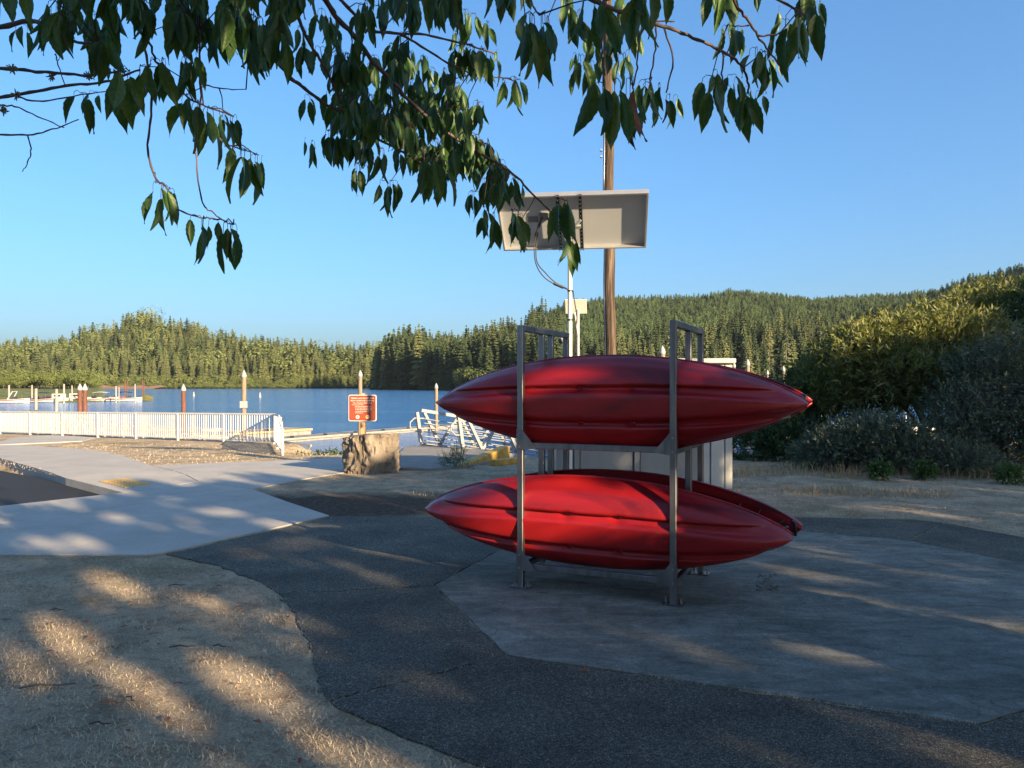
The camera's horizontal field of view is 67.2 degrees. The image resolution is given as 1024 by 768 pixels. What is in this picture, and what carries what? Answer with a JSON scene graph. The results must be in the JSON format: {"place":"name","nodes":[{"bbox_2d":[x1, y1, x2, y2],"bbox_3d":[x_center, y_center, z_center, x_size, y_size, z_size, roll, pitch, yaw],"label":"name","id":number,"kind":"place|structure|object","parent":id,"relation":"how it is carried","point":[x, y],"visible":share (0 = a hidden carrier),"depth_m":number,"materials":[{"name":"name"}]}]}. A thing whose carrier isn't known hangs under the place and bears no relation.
{"place":"outdoors","nodes":[
{"label":"outdoors","id":0,"kind":"place"},
{"bbox_2d":[0,435,94,444],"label":"path","id":1,"kind":"structure","parent":0,"point":[42,439],"depth_m":26.71,"materials":[{"name":"concrete"}]},
{"bbox_2d":[0,471,99,505],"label":"road","id":2,"kind":"structure","parent":0,"point":[15,488],"depth_m":12.40,"materials":[{"name":"asphalt"}]},
{"bbox_2d":[0,386,104,402],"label":"marsh bank","id":3,"kind":"structure","parent":0,"point":[20,390],"depth_m":212.21,"materials":[{"name":"green plant"}]},
{"bbox_2d":[0,367,113,387],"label":"undergrowth","id":4,"kind":"object","parent":3,"relation":"on","point":[69,379],"visible":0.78,"depth_m":287.90,"materials":[{"name":"plant"}]},
{"bbox_2d":[98,478,152,487],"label":"tactile paving","id":5,"kind":"structure","parent":0,"point":[124,482],"depth_m":12.38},
{"bbox_2d":[100,385,164,388],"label":"red bank","id":6,"kind":"structure","parent":0,"point":[129,387],"depth_m":611.86,"materials":[{"name":"soil"}]},
{"bbox_2d":[0,445,403,555],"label":"path","id":7,"kind":"structure","parent":0,"point":[171,508],"depth_m":10.09,"materials":[{"name":"concrete"}]},
{"bbox_2d":[130,339,349,388],"bbox_3d":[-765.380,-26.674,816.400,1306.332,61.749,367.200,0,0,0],"label":"hillside","id":8,"kind":"structure","parent":0,"point":[196,388],"depth_m":640.13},
{"bbox_2d":[39,354,50,373],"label":"conifer tree","id":9,"kind":"object","parent":8,"relation":"on","point":[43,367],"visible":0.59,"depth_m":653.07,"materials":[{"name":"green plant"}]},
{"bbox_2d":[123,355,128,383],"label":"conifer tree","id":10,"kind":"object","parent":8,"relation":"on","point":[125,368],"visible":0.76,"depth_m":650.25,"materials":[{"name":"green plant"}]},
{"bbox_2d":[129,357,136,384],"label":"conifer tree","id":11,"kind":"object","parent":8,"relation":"on","point":[133,373],"visible":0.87,"depth_m":647.60,"materials":[{"name":"green plant"}]},
{"bbox_2d":[173,358,182,380],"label":"conifer tree","id":12,"kind":"object","parent":8,"relation":"on","point":[178,373],"visible":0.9,"depth_m":644.70,"materials":[{"name":"green plant"}]},
{"bbox_2d":[180,376,198,384],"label":"broadleaf tree","id":13,"kind":"object","parent":8,"relation":"on","point":[188,380],"visible":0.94,"depth_m":639.59,"materials":[{"name":"green plant"}]},
{"bbox_2d":[189,361,195,384],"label":"conifer tree","id":14,"kind":"object","parent":8,"relation":"on","point":[191,371],"visible":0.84,"depth_m":646.98,"materials":[{"name":"green plant"}]},
{"bbox_2d":[40,382,368,388],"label":"undergrowth","id":15,"kind":"object","parent":8,"relation":"on","point":[225,386],"visible":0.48,"depth_m":654.95,"materials":[{"name":"plant"}]},
{"bbox_2d":[195,375,213,385],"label":"broadleaf tree","id":16,"kind":"object","parent":8,"relation":"on","point":[206,381],"visible":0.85,"depth_m":638.30,"materials":[{"name":"green plant"}]},
{"bbox_2d":[208,356,220,384],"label":"conifer tree","id":17,"kind":"object","parent":8,"relation":"on","point":[213,371],"visible":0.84,"depth_m":644.56,"materials":[{"name":"green plant"}]},
{"bbox_2d":[219,359,226,384],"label":"conifer tree","id":18,"kind":"object","parent":8,"relation":"on","point":[223,370],"visible":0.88,"depth_m":652.12,"materials":[{"name":"green plant"}]},
{"bbox_2d":[237,354,244,382],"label":"conifer tree","id":19,"kind":"object","parent":8,"relation":"on","point":[241,370],"visible":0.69,"depth_m":666.79,"materials":[{"name":"green plant"}]},
{"bbox_2d":[251,357,257,379],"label":"conifer tree","id":20,"kind":"object","parent":8,"relation":"on","point":[254,370],"visible":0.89,"depth_m":669.01,"materials":[{"name":"green plant"}]},
{"bbox_2d":[258,356,263,378],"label":"conifer tree","id":21,"kind":"object","parent":8,"relation":"on","point":[260,371],"visible":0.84,"depth_m":671.69,"materials":[{"name":"green plant"}]},
{"bbox_2d":[262,357,269,384],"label":"conifer tree","id":22,"kind":"object","parent":8,"relation":"on","point":[264,373],"visible":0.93,"depth_m":671.41,"materials":[{"name":"green plant"}]},
{"bbox_2d":[272,361,282,383],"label":"conifer tree","id":23,"kind":"object","parent":8,"relation":"on","point":[277,376],"visible":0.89,"depth_m":672.05,"materials":[{"name":"green plant"}]},
{"bbox_2d":[350,362,357,387],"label":"conifer tree","id":24,"kind":"object","parent":8,"relation":"on","point":[355,372],"visible":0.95,"depth_m":712.68,"materials":[{"name":"green plant"}]},
{"bbox_2d":[363,361,370,385],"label":"conifer tree","id":25,"kind":"object","parent":8,"relation":"on","point":[366,374],"visible":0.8,"depth_m":719.35,"materials":[{"name":"green plant"}]},
{"bbox_2d":[0,388,1017,457],"bbox_3d":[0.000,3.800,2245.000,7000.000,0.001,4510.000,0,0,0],"label":"lake water","id":26,"kind":"structure","parent":0,"point":[321,410],"depth_m":119.43,"materials":[{"name":"blue liquid"}]},
{"bbox_2d":[0,391,29,402],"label":"motor boat","id":27,"kind":"object","parent":26,"relation":"on","point":[14,399],"visible":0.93,"depth_m":153.32,"materials":[{"name":"plastic"}]},
{"bbox_2d":[34,388,37,414],"bbox_3d":[-38.306,3.581,62.000,0.264,6.439,0.235,0,0,0],"label":"piling","id":28,"kind":"object","parent":26,"relation":"in","point":[36,399],"visible":0.28,"depth_m":61.93,"materials":[{"name":"wood"}]},
{"bbox_2d":[28,392,58,402],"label":"motor boat","id":29,"kind":"object","parent":26,"relation":"on","point":[47,399],"visible":0.62,"depth_m":157.25,"materials":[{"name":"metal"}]},
{"bbox_2d":[55,389,57,423],"bbox_3d":[-37.869,3.608,64.000,0.246,6.385,0.242,0,0,0],"label":"piling","id":30,"kind":"object","parent":26,"relation":"in","point":[56,400],"visible":0.33,"depth_m":63.90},
{"bbox_2d":[77,384,82,433],"bbox_3d":[-25.818,3.385,46.000,0.311,6.830,0.289,0,0,0],"label":"piling","id":31,"kind":"object","parent":26,"relation":"in","point":[79,400],"visible":0.41,"depth_m":45.91,"materials":[{"name":"orange metal"}]},
{"bbox_2d":[82,384,87,433],"bbox_3d":[-26.353,3.385,47.500,0.322,6.832,0.299,0,0,0],"label":"piling","id":32,"kind":"object","parent":26,"relation":"in","point":[84,402],"visible":0.4,"depth_m":47.41,"materials":[{"name":"orange metal"}]},
{"bbox_2d":[87,391,117,401],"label":"motor boat","id":33,"kind":"object","parent":26,"relation":"on","point":[103,398],"visible":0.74,"depth_m":166.36,"materials":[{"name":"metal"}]},
{"bbox_2d":[2,423,222,435],"bbox_3d":[-31.769,3.748,59.939,20.742,1.155,2.720,0,0,21],"label":"dock","id":34,"kind":"object","parent":26,"relation":"on","point":[127,429],"visible":0.12,"depth_m":57.50,"materials":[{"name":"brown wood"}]},
{"bbox_2d":[105,391,141,401],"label":"motor boat","id":35,"kind":"object","parent":26,"relation":"on","point":[129,398],"visible":0.84,"depth_m":166.37,"materials":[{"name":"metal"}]},
{"bbox_2d":[181,384,185,433],"bbox_3d":[-22.175,3.400,52.000,0.346,6.801,0.327,0,0,0],"label":"piling","id":36,"kind":"object","parent":26,"relation":"in","point":[183,398],"visible":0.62,"depth_m":51.90,"materials":[{"name":"orange metal"}]},
{"bbox_2d":[157,427,312,440],"bbox_3d":[-18.965,3.748,53.354,2.720,1.155,10.975,0,0,33],"label":"dock","id":37,"kind":"object","parent":26,"relation":"on","point":[289,431],"visible":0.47,"depth_m":54.65,"materials":[{"name":"brown wood"}]},
{"bbox_2d":[240,371,246,441],"bbox_3d":[-17.370,2.946,49.978,0.500,7.709,0.378,0,0,0],"label":"piling","id":38,"kind":"object","parent":26,"relation":"in","point":[243,404],"visible":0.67,"depth_m":49.87,"materials":[{"name":"wood"}]},
{"bbox_2d":[358,370,362,434],"bbox_3d":[-10.654,2.909,54.000,0.344,7.782,0.320,0,0,0],"label":"piling","id":39,"kind":"object","parent":26,"relation":"in","point":[360,375],"visible":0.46,"depth_m":53.88,"materials":[{"name":"wood"}]},
{"bbox_2d":[265,424,456,442],"bbox_3d":[-10.423,3.857,58.152,1.820,0.935,19.532,0,0,31],"label":"dock","id":40,"kind":"object","parent":26,"relation":"on","point":[309,437],"visible":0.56,"depth_m":54.76,"materials":[{"name":"brown wood"}]},
{"bbox_2d":[434,383,437,430],"bbox_3d":[-6.095,3.360,62.000,0.307,6.881,0.298,0,0,0],"label":"piling","id":41,"kind":"object","parent":26,"relation":"in","point":[436,399],"visible":0.55,"depth_m":61.88,"materials":[{"name":"wood"}]},
{"bbox_2d":[0,433,1023,767],"bbox_3d":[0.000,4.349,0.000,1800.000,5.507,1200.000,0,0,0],"label":"ground","id":42,"kind":"structure","parent":0,"point":[366,495],"depth_m":4.98,"materials":[{"name":"plant"}]},
{"bbox_2d":[18,683,75,688],"bbox_3d":[-2.417,1.567,4.008,0.270,0.014,0.017,0,0,-13],"label":"fallen twig","id":43,"kind":"object","parent":42,"relation":"on","point":[45,685],"visible":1,"depth_m":4.00,"materials":[{"name":"wood"}]},
{"bbox_2d":[0,411,283,455],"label":"railing","id":44,"kind":"object","parent":42,"relation":"on","point":[277,432],"visible":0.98,"depth_m":27.42,"materials":[{"name":"metal"}]},
{"bbox_2d":[0,409,311,449],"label":"gangway","id":45,"kind":"object","parent":42,"relation":"on","point":[309,446],"visible":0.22,"depth_m":34.85,"materials":[{"name":"metal"}]},
{"bbox_2d":[2,443,356,478],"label":"dry grass","id":46,"kind":"structure","parent":42,"relation":"on","point":[187,452],"depth_m":19.23,"materials":[{"name":"plant"}]},
{"bbox_2d":[292,447,342,454],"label":"shore plants","id":47,"kind":"object","parent":42,"relation":"on","point":[330,452],"depth_m":19.67,"materials":[{"name":"green plant"}]},
{"bbox_2d":[341,433,400,473],"bbox_3d":[-2.595,1.267,14.085,1.094,0.751,1.043,0,0,0],"label":"tree stump","id":48,"kind":"object","parent":42,"relation":"on","point":[369,453],"visible":0.97,"depth_m":13.70,"materials":[{"name":"brown wood"}]},
{"bbox_2d":[349,393,376,434],"bbox_3d":[-2.906,0.907,15.055,0.560,1.460,0.138,0,0,7],"label":"park sign","id":49,"kind":"object","parent":48,"relation":"on","point":[362,408],"visible":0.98,"depth_m":14.99,"materials":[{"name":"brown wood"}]},
{"bbox_2d":[0,0,826,276],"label":"cherry tree","id":50,"kind":"object","parent":42,"relation":"on","point":[229,31],"visible":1,"depth_m":2.19,"materials":[{"name":"green plant"}]},
{"bbox_2d":[399,445,509,470],"bbox_3d":[-1.525,1.911,18.385,2.945,1.040,8.348,0,0,0],"label":"landing","id":51,"kind":"object","parent":42,"relation":"on","point":[418,458],"visible":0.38,"depth_m":16.66,"materials":[{"name":"concrete"}]},
{"bbox_2d":[437,440,474,469],"bbox_3d":[-1.069,1.420,14.802,0.872,0.722,0.543,0,0,17],"label":"flowering weed","id":52,"kind":"object","parent":42,"relation":"on","point":[460,459],"visible":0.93,"depth_m":14.75,"materials":[{"name":"green plant"}]},
{"bbox_2d":[409,409,546,459],"bbox_3d":[1.443,1.983,24.067,9.389,2.534,2.243,0,0,-38],"label":"gangway","id":53,"kind":"object","parent":42,"relation":"on","point":[460,423],"visible":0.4,"depth_m":22.25,"materials":[{"name":"metal"}]},
{"bbox_2d":[489,457,516,465],"bbox_3d":[-0.142,1.588,15.768,0.160,0.141,0.936,0,0,32],"label":"timber","id":54,"kind":"object","parent":42,"relation":"on","point":[502,461],"visible":0.8,"depth_m":15.57,"materials":[{"name":"yellow paint"}]},
{"bbox_2d":[498,189,648,468],"bbox_3d":[0.842,-0.481,10.652,2.030,4.161,0.969,0,0,7],"label":"solar panel","id":55,"kind":"object","parent":42,"relation":"on","point":[611,219],"visible":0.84,"depth_m":10.62,"materials":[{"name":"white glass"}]},
{"bbox_2d":[565,299,586,355],"bbox_3d":[1.621,-0.192,19.500,0.540,3.880,0.269,0,0,8],"label":"electrical box","id":56,"kind":"object","parent":42,"relation":"on","point":[581,306],"visible":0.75,"depth_m":19.50,"materials":[{"name":"white metal"}]},
{"bbox_2d":[166,516,1023,767],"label":"asphalt apron","id":57,"kind":"object","parent":42,"relation":"on","point":[646,726],"visible":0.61,"depth_m":3.99,"materials":[{"name":"asphalt"}]},
{"bbox_2d":[651,675,981,725],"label":"dry grass","id":58,"kind":"structure","parent":57,"relation":"on","point":[828,702],"depth_m":3.86,"materials":[{"name":"plant"}]},
{"bbox_2d":[600,0,615,354],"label":"utility pole","id":59,"kind":"object","parent":42,"relation":"on","point":[609,283],"visible":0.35,"depth_m":17.89,"materials":[{"name":"brown wood"}]},
{"bbox_2d":[554,358,735,489],"bbox_3d":[1.949,0.622,11.826,2.682,1.997,1.068,0,0,0],"label":"utility cabinet","id":60,"kind":"object","parent":42,"relation":"on","point":[717,463],"visible":0.1,"depth_m":11.36,"materials":[{"name":"metal"}]},
{"bbox_2d":[435,531,1023,724],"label":"concrete pad","id":61,"kind":"object","parent":42,"relation":"on","point":[902,586],"visible":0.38,"depth_m":5.14,"materials":[{"name":"concrete"}]},
{"bbox_2d":[509,320,710,606],"bbox_3d":[0.826,0.564,6.250,1.370,2.050,1.100,0,0,24],"label":"kayak rack","id":62,"kind":"object","parent":61,"relation":"on","point":[670,577],"visible":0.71,"depth_m":5.99,"materials":[{"name":"metal"}]},
{"bbox_2d":[425,474,793,569],"bbox_3d":[0.599,1.098,6.022,3.007,0.758,0.429,1,12,24],"label":"kayak","id":63,"kind":"object","parent":62,"relation":"on","point":[602,522],"visible":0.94,"depth_m":5.80,"materials":[{"name":"red plastic"}]},
{"bbox_2d":[435,354,808,446],"bbox_3d":[0.694,0.154,5.991,3.007,0.758,0.429,0,5,24],"label":"kayak","id":64,"kind":"object","parent":62,"relation":"on","point":[614,399],"visible":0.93,"depth_m":5.77,"materials":[{"name":"red plastic"}]},
{"bbox_2d":[513,469,802,535],"bbox_3d":[0.890,1.072,6.591,3.007,0.758,0.429,0,12,24],"label":"kayak","id":65,"kind":"object","parent":62,"relation":"on","point":[764,509],"visible":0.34,"depth_m":6.14,"materials":[{"name":"red plastic"}]},
{"bbox_2d":[692,360,812,415],"bbox_3d":[0.965,0.154,6.581,3.007,0.758,0.429,0,-5,24],"label":"kayak","id":66,"kind":"object","parent":62,"relation":"on","point":[809,399],"visible":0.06,"depth_m":5.97,"materials":[{"name":"red plastic"}]},
{"bbox_2d":[732,346,861,462],"bbox_3d":[6.556,0.693,17.986,3.327,3.540,4.546,0,0,43],"label":"leafy shrub","id":67,"kind":"object","parent":42,"relation":"on","point":[769,442],"visible":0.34,"depth_m":16.98,"materials":[{"name":"green plant"}]},
{"bbox_2d":[770,403,973,475],"bbox_3d":[6.552,1.308,14.247,3.603,1.923,2.368,0,0,26],"label":"grey willow","id":68,"kind":"object","parent":42,"relation":"on","point":[860,438],"visible":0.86,"depth_m":13.90,"materials":[{"name":"green plant"}]},
{"bbox_2d":[732,469,1023,534],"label":"dry grass","id":69,"kind":"structure","parent":42,"relation":"on","point":[904,503],"depth_m":10.43,"materials":[{"name":"plant"}]},
{"bbox_2d":[862,457,898,480],"bbox_3d":[6.147,1.467,12.831,0.534,0.479,0.508,0,0,-38],"label":"leafy weed","id":70,"kind":"object","parent":42,"relation":"on","point":[877,468],"visible":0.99,"depth_m":12.78,"materials":[{"name":"green plant"}]},
{"bbox_2d":[778,295,1023,441],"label":"willow shrub","id":71,"kind":"object","parent":42,"relation":"on","point":[893,361],"visible":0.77,"depth_m":16.60,"materials":[{"name":"green plant"}]},
{"bbox_2d":[908,458,942,480],"bbox_3d":[6.922,1.465,12.900,0.581,0.477,0.533,0,0,0],"label":"leafy weed","id":72,"kind":"object","parent":42,"relation":"on","point":[923,470],"visible":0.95,"depth_m":12.85,"materials":[{"name":"green plant"}]},
{"bbox_2d":[906,269,1023,449],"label":"willow shrub","id":73,"kind":"object","parent":42,"relation":"on","point":[987,295],"visible":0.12,"depth_m":20.70,"materials":[{"name":"green plant"}]},
{"bbox_2d":[909,317,1023,474],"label":"grey willow","id":74,"kind":"object","parent":42,"relation":"on","point":[988,412],"visible":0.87,"depth_m":14.45,"materials":[{"name":"green plant"}]},
{"bbox_2d":[916,432,1023,478],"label":"grey willow","id":75,"kind":"object","parent":42,"relation":"on","point":[971,462],"visible":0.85,"depth_m":13.24,"materials":[{"name":"green plant"}]},
{"bbox_2d":[987,274,1023,387],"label":"leafy tree","id":76,"kind":"object","parent":42,"relation":"on","point":[1015,308],"visible":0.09,"depth_m":19.05,"materials":[{"name":"green plant"}]},
{"bbox_2d":[989,459,1023,485],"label":"leafy weed","id":77,"kind":"object","parent":42,"relation":"on","point":[1011,472],"visible":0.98,"depth_m":12.25,"materials":[{"name":"green plant"}]},
{"bbox_2d":[0,0,1023,351],"label":"sky","id":78,"kind":"structure","parent":0,"point":[892,161],"materials":[{"name":"blue"}]},
{"bbox_2d":[392,300,779,389],"bbox_3d":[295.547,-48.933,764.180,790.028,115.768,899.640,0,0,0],"label":"hill headland","id":79,"kind":"structure","parent":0,"point":[738,366],"depth_m":401.61,"materials":[{"name":"plant"}]},
{"bbox_2d":[373,357,379,389],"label":"conifer tree","id":80,"kind":"object","parent":79,"relation":"on","point":[376,381],"visible":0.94,"depth_m":522.02,"materials":[{"name":"green plant"}]},
{"bbox_2d":[380,356,391,389],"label":"conifer tree","id":81,"kind":"object","parent":79,"relation":"on","point":[385,381],"visible":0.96,"depth_m":510.68,"materials":[{"name":"green plant"}]},
{"bbox_2d":[409,324,425,388],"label":"conifer tree","id":82,"kind":"object","parent":79,"relation":"on","point":[417,353],"visible":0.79,"depth_m":488.92,"materials":[{"name":"green plant"}]},
{"bbox_2d":[419,342,429,389],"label":"conifer tree","id":83,"kind":"object","parent":79,"relation":"on","point":[423,384],"visible":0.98,"depth_m":475.38,"materials":[{"name":"green plant"}]},
{"bbox_2d":[432,349,444,389],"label":"conifer tree","id":84,"kind":"object","parent":79,"relation":"on","point":[440,378],"visible":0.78,"depth_m":461.21,"materials":[{"name":"green plant"}]},
{"bbox_2d":[441,350,448,389],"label":"conifer tree","id":85,"kind":"object","parent":79,"relation":"on","point":[445,373],"visible":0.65,"depth_m":457.14,"materials":[{"name":"green plant"}]},
{"bbox_2d":[445,339,460,390],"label":"conifer tree","id":86,"kind":"object","parent":79,"relation":"on","point":[453,369],"visible":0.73,"depth_m":450.34,"materials":[{"name":"green plant"}]},
{"bbox_2d":[453,369,466,386],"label":"broadleaf tree","id":87,"kind":"object","parent":79,"relation":"on","point":[458,378],"visible":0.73,"depth_m":430.20,"materials":[{"name":"green plant"}]},
{"bbox_2d":[460,337,471,384],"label":"conifer tree","id":88,"kind":"object","parent":79,"relation":"on","point":[465,359],"visible":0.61,"depth_m":439.63,"materials":[{"name":"green plant"}]},
{"bbox_2d":[453,366,483,381],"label":"broadleaf tree","id":89,"kind":"object","parent":79,"relation":"on","point":[466,374],"visible":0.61,"depth_m":423.76,"materials":[{"name":"green plant"}]},
{"bbox_2d":[469,367,485,378],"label":"broadleaf tree","id":90,"kind":"object","parent":79,"relation":"on","point":[479,373],"visible":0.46,"depth_m":417.47,"materials":[{"name":"green plant"}]},
{"bbox_2d":[476,339,485,369],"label":"conifer tree","id":91,"kind":"object","parent":79,"relation":"on","point":[481,364],"visible":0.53,"depth_m":427.47,"materials":[{"name":"green plant"}]},
{"bbox_2d":[483,346,498,374],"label":"conifer tree","id":92,"kind":"object","parent":79,"relation":"on","point":[490,366],"visible":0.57,"depth_m":415.16,"materials":[{"name":"green plant"}]},
{"bbox_2d":[483,324,501,366],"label":"conifer tree","id":93,"kind":"object","parent":79,"relation":"on","point":[494,339],"visible":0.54,"depth_m":441.62,"materials":[{"name":"green plant"}]},
{"bbox_2d":[0,263,1023,389],"bbox_3d":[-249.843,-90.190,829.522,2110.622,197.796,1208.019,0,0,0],"label":"forest","id":94,"kind":"object","parent":79,"relation":"on","point":[720,318],"visible":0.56,"depth_m":682.63,"materials":[{"name":"plant"}]},
{"bbox_2d":[508,340,516,366],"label":"conifer tree","id":95,"kind":"object","parent":79,"relation":"on","point":[512,359],"visible":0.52,"depth_m":410.44,"materials":[{"name":"green plant"}]},
{"bbox_2d":[739,337,746,369],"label":"conifer tree","id":96,"kind":"object","parent":79,"relation":"on","point":[744,349],"visible":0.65,"depth_m":382.80,"materials":[{"name":"green plant"}]},
{"bbox_2d":[742,342,755,373],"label":"conifer tree","id":97,"kind":"object","parent":79,"relation":"on","point":[747,354],"visible":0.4,"depth_m":335.40,"materials":[{"name":"green plant"}]},
{"bbox_2d":[753,344,762,374],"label":"conifer tree","id":98,"kind":"object","parent":79,"relation":"on","point":[755,361],"visible":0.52,"depth_m":368.01,"materials":[{"name":"green plant"}]},
{"bbox_2d":[761,349,770,376],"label":"conifer tree","id":99,"kind":"object","parent":79,"relation":"on","point":[765,365],"visible":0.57,"depth_m":332.83,"materials":[{"name":"green plant"}]},
{"bbox_2d":[762,331,774,372],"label":"conifer tree","id":100,"kind":"object","parent":79,"relation":"on","point":[769,345],"visible":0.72,"depth_m":339.62,"materials":[{"name":"green plant"}]},
{"bbox_2d":[776,345,786,377],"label":"conifer tree","id":101,"kind":"object","parent":79,"relation":"on","point":[782,359],"visible":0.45,"depth_m":340.30,"materials":[{"name":"green plant"}]},
{"bbox_2d":[779,323,791,372],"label":"conifer tree","id":102,"kind":"object","parent":79,"relation":"on","point":[786,334],"visible":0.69,"depth_m":345.48,"materials":[{"name":"green plant"}]},
{"bbox_2d":[787,336,796,367],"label":"conifer tree","id":103,"kind":"object","parent":79,"relation":"on","point":[791,347],"visible":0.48,"depth_m":356.71,"materials":[{"name":"green plant"}]},
{"bbox_2d":[411,460,785,495],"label":"dry grass","id":104,"kind":"structure","parent":0,"point":[546,461],"depth_m":12.42,"materials":[{"name":"plant"}]},
{"bbox_2d":[755,573,778,590],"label":"gravel","id":105,"kind":"structure","parent":0,"point":[776,586],"depth_m":6.12,"materials":[{"name":"gravel"}]},
{"bbox_2d":[777,482,967,497],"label":"dry grass","id":106,"kind":"structure","parent":0,"point":[852,490],"depth_m":11.17,"materials":[{"name":"plant"}]},
{"bbox_2d":[732,458,1023,480],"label":"dry grass","id":107,"kind":"structure","parent":0,"point":[844,473],"depth_m":13.44,"materials":[{"name":"plant"}]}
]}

